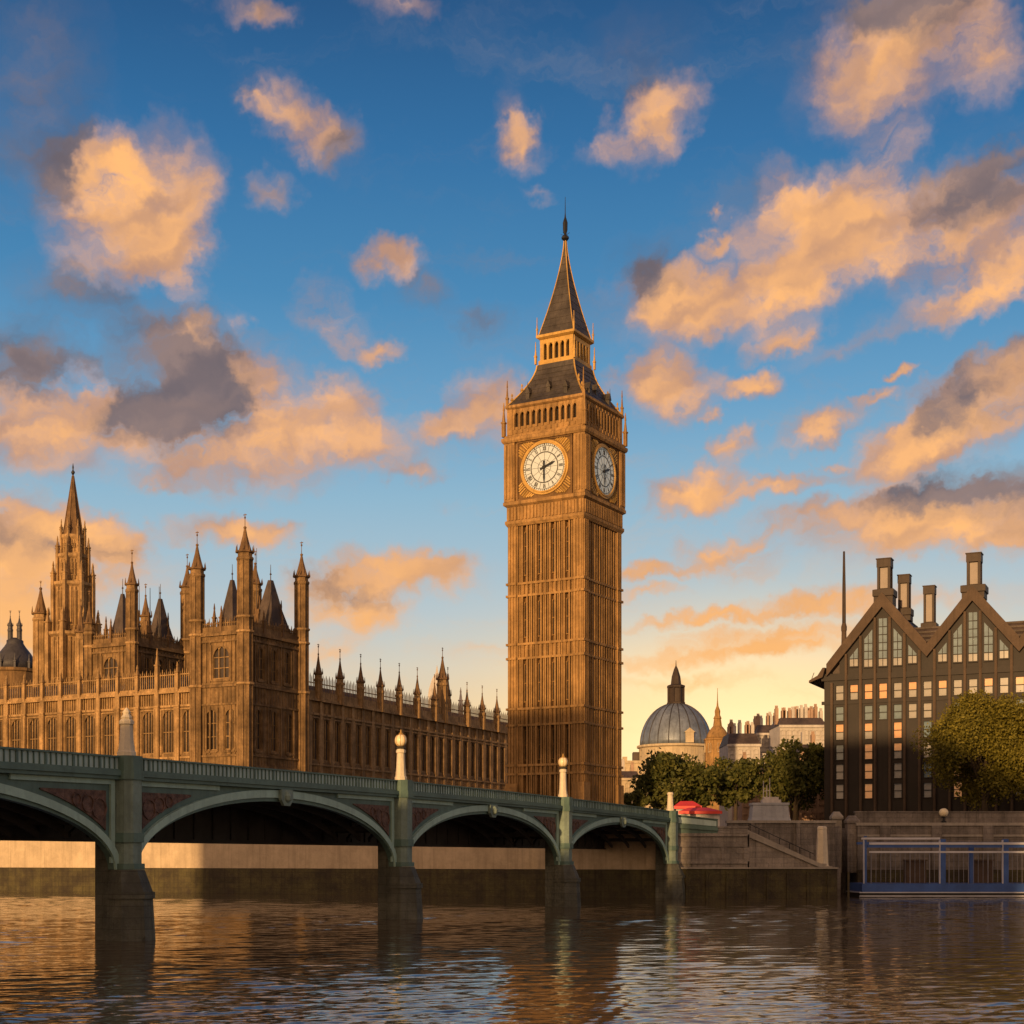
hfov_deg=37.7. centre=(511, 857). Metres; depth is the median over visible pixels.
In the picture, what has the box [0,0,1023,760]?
sky
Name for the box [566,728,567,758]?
window
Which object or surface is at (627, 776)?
terrace house
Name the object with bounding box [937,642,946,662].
window
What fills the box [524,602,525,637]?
window
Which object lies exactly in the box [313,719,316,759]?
window
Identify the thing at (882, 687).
window
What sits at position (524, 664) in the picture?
window
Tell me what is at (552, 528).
window
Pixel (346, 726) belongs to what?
window
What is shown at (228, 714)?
window
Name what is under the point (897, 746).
window
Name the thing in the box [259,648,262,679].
window
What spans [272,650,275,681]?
window
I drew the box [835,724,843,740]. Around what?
window
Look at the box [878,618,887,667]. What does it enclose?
window
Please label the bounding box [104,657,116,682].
window
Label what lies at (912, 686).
window
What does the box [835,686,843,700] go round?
window
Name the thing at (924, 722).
window
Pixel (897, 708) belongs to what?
window
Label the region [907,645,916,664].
window
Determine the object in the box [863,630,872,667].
window
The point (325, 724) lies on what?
window
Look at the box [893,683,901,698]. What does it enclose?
window
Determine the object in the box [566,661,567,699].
window
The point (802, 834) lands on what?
quay wall
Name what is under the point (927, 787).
window
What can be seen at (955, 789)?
window
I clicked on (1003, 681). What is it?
window
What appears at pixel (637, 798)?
tree
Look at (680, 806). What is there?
kiosk
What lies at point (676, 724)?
domed church
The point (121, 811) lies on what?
arch bridge
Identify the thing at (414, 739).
window
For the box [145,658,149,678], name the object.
window
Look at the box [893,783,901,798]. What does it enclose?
window
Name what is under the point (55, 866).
river wall
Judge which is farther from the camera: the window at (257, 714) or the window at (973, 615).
the window at (257, 714)
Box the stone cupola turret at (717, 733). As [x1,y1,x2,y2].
[704,688,726,809]
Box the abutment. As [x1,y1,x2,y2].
[678,815,849,897]
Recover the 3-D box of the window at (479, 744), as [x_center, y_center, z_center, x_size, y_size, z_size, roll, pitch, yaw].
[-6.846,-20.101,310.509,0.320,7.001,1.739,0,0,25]
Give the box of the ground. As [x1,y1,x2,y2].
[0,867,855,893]
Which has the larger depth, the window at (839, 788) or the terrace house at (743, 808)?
the terrace house at (743, 808)
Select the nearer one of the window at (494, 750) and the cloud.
the window at (494, 750)
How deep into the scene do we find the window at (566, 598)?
214.62 m
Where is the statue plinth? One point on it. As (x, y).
(770, 808)
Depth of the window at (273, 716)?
242.78 m
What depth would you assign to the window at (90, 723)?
251.96 m
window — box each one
[0,721,2,746]
[12,720,20,747]
[30,719,38,748]
[48,718,56,750]
[52,640,58,678]
[56,590,61,625]
[67,717,75,751]
[68,640,74,677]
[69,590,76,624]
[85,716,94,753]
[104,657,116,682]
[104,715,113,754]
[143,712,152,753]
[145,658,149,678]
[163,711,173,753]
[170,663,174,676]
[183,710,189,752]
[207,710,215,749]
[213,647,228,678]
[226,709,233,748]
[256,710,259,749]
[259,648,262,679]
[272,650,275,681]
[272,712,275,751]
[285,653,288,683]
[287,715,291,752]
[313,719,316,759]
[324,721,328,761]
[335,722,338,762]
[345,724,349,763]
[356,726,359,764]
[366,727,369,765]
[376,729,379,766]
[385,730,388,767]
[395,732,397,768]
[404,733,407,769]
[413,734,416,770]
[422,736,424,771]
[430,737,433,772]
[439,738,441,773]
[447,740,449,774]
[455,741,457,774]
[463,742,465,775]
[471,743,473,776]
[479,744,480,777]
[486,746,488,778]
[493,747,495,778]
[500,748,502,779]
[524,532,525,575]
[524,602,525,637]
[524,664,525,702]
[524,730,525,759]
[538,530,539,574]
[538,601,539,636]
[538,663,539,701]
[538,729,539,759]
[552,528,553,572]
[552,599,553,635]
[552,662,553,700]
[552,729,553,758]
[566,527,567,571]
[566,598,567,633]
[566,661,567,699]
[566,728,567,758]
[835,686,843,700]
[835,707,842,721]
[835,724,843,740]
[835,745,842,760]
[835,765,843,779]
[835,785,842,799]
[849,648,857,667]
[850,685,858,699]
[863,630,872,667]
[863,684,871,699]
[863,706,871,720]
[863,723,871,739]
[863,744,872,759]
[863,784,872,798]
[864,764,872,778]
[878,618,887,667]
[878,683,887,698]
[878,705,887,719]
[893,629,901,666]
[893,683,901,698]
[893,704,901,719]
[893,722,901,738]
[893,743,901,758]
[893,763,901,778]
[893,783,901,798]
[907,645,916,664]
[907,682,916,697]
[907,704,916,718]
[922,681,931,696]
[922,742,931,757]
[922,762,931,777]
[922,783,931,797]
[923,703,931,717]
[923,721,931,737]
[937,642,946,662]
[937,680,946,696]
[953,624,962,663]
[953,680,961,695]
[953,782,961,797]
[968,612,977,662]
[969,679,976,693]
[983,623,992,661]
[983,678,992,694]
[999,640,1008,659]
[999,678,1007,693]
[1015,677,1023,692]
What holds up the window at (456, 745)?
in the palace wing
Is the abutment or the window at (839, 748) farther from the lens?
the window at (839, 748)
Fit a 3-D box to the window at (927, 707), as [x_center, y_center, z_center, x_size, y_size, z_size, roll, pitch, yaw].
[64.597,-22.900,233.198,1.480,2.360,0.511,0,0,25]
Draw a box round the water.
[0,892,1023,1023]
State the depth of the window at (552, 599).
215.72 m
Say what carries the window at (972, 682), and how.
in the office building
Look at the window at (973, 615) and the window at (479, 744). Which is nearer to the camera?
the window at (973, 615)
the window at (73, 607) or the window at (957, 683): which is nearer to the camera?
the window at (957, 683)
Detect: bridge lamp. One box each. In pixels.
[117,708,135,755]
[395,730,406,779]
[558,754,567,796]
[666,792,673,810]
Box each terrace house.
[622,759,638,804]
[719,719,760,825]
[732,752,789,819]
[753,712,773,763]
[769,704,823,758]
[790,729,823,819]
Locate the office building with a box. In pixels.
[809,552,1023,827]
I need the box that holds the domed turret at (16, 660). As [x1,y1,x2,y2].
[0,610,32,689]
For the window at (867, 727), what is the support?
in the office building
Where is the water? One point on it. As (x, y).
(223, 958)
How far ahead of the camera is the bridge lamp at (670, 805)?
185.63 m
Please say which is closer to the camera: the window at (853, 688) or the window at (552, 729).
the window at (552, 729)
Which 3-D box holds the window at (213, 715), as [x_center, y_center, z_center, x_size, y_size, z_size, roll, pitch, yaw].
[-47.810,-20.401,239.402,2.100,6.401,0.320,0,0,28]
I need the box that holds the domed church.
[622,665,709,807]
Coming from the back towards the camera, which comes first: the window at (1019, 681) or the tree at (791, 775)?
the tree at (791, 775)
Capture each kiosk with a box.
[674,801,701,814]
[679,808,721,825]
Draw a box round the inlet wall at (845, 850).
[829,812,859,895]
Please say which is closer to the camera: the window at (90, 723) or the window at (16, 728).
the window at (90, 723)
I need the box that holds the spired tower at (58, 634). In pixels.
[31,465,101,686]
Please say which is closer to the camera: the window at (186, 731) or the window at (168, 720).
the window at (186, 731)
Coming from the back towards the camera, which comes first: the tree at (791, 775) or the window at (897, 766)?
the tree at (791, 775)
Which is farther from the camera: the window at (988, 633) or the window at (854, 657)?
the window at (854, 657)
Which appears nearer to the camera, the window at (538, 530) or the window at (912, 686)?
the window at (538, 530)
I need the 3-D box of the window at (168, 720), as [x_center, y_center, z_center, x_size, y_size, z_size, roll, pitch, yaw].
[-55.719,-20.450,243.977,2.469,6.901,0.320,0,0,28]
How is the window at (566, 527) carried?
in the clock tower at (565, 449)
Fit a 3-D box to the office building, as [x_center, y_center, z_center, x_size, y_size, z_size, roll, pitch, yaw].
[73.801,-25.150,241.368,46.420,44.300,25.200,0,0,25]
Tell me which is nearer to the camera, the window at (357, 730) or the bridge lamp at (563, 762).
the bridge lamp at (563, 762)
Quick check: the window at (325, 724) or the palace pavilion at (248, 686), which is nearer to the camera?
the palace pavilion at (248, 686)
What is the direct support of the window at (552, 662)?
in the clock tower at (565, 449)
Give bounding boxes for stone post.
[816,826,831,866]
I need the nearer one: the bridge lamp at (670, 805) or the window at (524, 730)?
the bridge lamp at (670, 805)
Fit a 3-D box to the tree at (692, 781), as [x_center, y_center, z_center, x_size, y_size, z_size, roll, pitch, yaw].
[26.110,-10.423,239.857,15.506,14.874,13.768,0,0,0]
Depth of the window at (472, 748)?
308.10 m
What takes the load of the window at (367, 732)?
in the palace wing
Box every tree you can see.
[624,789,650,806]
[628,747,724,810]
[710,756,764,819]
[751,736,823,819]
[909,687,1023,810]
[985,699,1023,801]
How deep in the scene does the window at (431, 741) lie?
291.78 m
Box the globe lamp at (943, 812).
[939,808,948,822]
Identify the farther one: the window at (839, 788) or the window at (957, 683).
the window at (839, 788)
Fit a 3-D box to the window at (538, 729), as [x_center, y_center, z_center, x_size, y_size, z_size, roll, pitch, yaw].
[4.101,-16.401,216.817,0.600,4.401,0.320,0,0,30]
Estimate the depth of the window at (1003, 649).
228.29 m
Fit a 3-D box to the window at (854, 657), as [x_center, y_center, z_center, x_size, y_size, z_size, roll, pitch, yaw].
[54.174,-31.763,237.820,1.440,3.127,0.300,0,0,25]
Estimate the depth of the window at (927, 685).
233.42 m
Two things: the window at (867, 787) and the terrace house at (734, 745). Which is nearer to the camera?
the window at (867, 787)
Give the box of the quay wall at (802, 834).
[725,820,836,866]
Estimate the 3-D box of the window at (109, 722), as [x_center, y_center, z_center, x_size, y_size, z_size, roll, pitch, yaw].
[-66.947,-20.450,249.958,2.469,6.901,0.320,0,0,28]
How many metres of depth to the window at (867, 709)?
237.27 m
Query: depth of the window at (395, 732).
279.30 m
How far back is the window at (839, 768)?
239.19 m
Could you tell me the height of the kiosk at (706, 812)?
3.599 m
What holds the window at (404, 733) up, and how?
in the palace wing
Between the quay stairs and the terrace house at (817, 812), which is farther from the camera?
the terrace house at (817, 812)
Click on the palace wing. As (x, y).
(355, 734)
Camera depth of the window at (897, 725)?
235.31 m
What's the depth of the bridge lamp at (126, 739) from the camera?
91.01 m
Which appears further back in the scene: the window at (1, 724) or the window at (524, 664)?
the window at (1, 724)
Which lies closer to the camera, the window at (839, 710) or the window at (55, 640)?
the window at (839, 710)
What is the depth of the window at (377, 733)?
273.70 m
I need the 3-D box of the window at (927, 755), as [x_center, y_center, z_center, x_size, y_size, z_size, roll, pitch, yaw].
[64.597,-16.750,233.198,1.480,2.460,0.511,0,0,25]
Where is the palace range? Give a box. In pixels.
[0,648,189,761]
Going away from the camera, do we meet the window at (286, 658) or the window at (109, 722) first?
the window at (286, 658)
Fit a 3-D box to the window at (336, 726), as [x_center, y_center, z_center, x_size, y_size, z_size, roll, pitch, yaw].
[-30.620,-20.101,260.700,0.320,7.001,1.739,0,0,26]
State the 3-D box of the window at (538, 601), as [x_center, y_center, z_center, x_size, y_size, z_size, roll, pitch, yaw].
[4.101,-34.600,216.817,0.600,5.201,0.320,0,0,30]
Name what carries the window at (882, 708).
in the office building
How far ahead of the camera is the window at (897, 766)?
235.31 m
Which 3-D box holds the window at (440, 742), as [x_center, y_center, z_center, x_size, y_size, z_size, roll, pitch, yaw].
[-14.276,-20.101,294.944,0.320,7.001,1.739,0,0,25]
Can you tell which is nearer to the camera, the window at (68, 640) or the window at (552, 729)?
the window at (552, 729)
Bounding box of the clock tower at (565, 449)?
[501,204,627,804]
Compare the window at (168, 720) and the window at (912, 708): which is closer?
the window at (912, 708)
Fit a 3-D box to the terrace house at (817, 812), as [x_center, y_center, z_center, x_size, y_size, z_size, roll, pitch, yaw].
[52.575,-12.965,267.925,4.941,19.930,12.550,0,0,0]
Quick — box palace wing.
[309,644,507,790]
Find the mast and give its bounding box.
[841,551,846,643]
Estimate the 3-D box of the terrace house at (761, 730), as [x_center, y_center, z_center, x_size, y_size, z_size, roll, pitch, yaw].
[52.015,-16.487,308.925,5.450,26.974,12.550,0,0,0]
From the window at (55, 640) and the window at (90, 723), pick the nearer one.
the window at (90, 723)
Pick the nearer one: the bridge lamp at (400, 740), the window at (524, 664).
the bridge lamp at (400, 740)
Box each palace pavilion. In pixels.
[83,550,189,692]
[188,514,309,771]
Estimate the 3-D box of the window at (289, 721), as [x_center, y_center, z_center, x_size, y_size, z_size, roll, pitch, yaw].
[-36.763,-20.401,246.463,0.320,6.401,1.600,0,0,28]
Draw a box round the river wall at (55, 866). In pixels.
[0,829,654,897]
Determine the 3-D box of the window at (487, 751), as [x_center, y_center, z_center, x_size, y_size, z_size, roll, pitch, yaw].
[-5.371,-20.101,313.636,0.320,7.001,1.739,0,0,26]
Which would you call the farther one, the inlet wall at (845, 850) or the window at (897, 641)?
the window at (897, 641)
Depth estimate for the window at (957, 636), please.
231.10 m
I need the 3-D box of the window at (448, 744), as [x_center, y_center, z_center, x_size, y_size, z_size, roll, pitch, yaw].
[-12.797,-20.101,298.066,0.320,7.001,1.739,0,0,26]
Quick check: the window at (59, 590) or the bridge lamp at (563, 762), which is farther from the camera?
the window at (59, 590)
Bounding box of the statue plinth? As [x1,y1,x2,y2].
[748,778,790,819]
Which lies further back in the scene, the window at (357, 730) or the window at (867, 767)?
the window at (357, 730)
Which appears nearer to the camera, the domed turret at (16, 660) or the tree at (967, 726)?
the tree at (967, 726)
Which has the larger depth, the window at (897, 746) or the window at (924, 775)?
the window at (897, 746)
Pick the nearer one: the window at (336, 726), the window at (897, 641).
the window at (897, 641)
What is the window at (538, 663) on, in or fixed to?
in the clock tower at (565, 449)
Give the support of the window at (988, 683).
in the office building
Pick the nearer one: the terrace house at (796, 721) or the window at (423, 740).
the window at (423, 740)
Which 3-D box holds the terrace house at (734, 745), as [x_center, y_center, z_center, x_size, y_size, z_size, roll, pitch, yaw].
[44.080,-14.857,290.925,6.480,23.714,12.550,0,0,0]
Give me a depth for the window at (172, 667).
260.34 m
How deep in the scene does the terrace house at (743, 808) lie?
262.00 m
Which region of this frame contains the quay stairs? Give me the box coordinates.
[748,823,826,866]
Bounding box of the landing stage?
[846,836,1023,896]
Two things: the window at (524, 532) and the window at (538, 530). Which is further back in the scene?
the window at (524, 532)
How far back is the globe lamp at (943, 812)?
204.15 m
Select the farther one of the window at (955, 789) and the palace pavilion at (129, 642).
the palace pavilion at (129, 642)
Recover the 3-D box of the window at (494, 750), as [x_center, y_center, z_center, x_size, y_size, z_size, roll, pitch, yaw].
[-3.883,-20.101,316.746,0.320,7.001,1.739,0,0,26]
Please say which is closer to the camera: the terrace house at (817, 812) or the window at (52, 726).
the window at (52, 726)
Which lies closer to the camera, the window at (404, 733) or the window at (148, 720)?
the window at (148, 720)
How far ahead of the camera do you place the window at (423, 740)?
289.36 m
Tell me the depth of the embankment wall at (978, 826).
204.00 m
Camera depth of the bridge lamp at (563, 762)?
154.11 m
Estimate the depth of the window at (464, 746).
304.88 m
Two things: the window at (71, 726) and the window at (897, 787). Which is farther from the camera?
the window at (71, 726)
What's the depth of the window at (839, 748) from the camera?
239.19 m
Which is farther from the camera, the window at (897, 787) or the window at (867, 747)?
the window at (867, 747)
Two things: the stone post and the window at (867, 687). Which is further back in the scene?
the window at (867, 687)
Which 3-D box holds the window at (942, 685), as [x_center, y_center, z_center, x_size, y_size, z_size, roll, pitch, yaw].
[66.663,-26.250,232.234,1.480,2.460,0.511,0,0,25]
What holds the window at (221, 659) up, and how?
in the palace pavilion at (248, 686)
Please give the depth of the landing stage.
190.70 m
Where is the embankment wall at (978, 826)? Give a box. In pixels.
[854,811,1023,882]
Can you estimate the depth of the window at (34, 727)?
258.06 m
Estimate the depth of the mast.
261.77 m
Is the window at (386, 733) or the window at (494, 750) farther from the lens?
the window at (494, 750)
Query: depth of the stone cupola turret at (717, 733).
348.06 m
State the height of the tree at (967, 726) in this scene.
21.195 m
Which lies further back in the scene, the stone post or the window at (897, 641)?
the window at (897, 641)
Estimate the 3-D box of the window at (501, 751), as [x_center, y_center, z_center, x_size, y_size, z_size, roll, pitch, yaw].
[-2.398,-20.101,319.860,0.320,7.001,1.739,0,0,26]
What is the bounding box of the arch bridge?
[0,746,684,940]
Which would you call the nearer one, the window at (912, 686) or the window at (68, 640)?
the window at (912, 686)

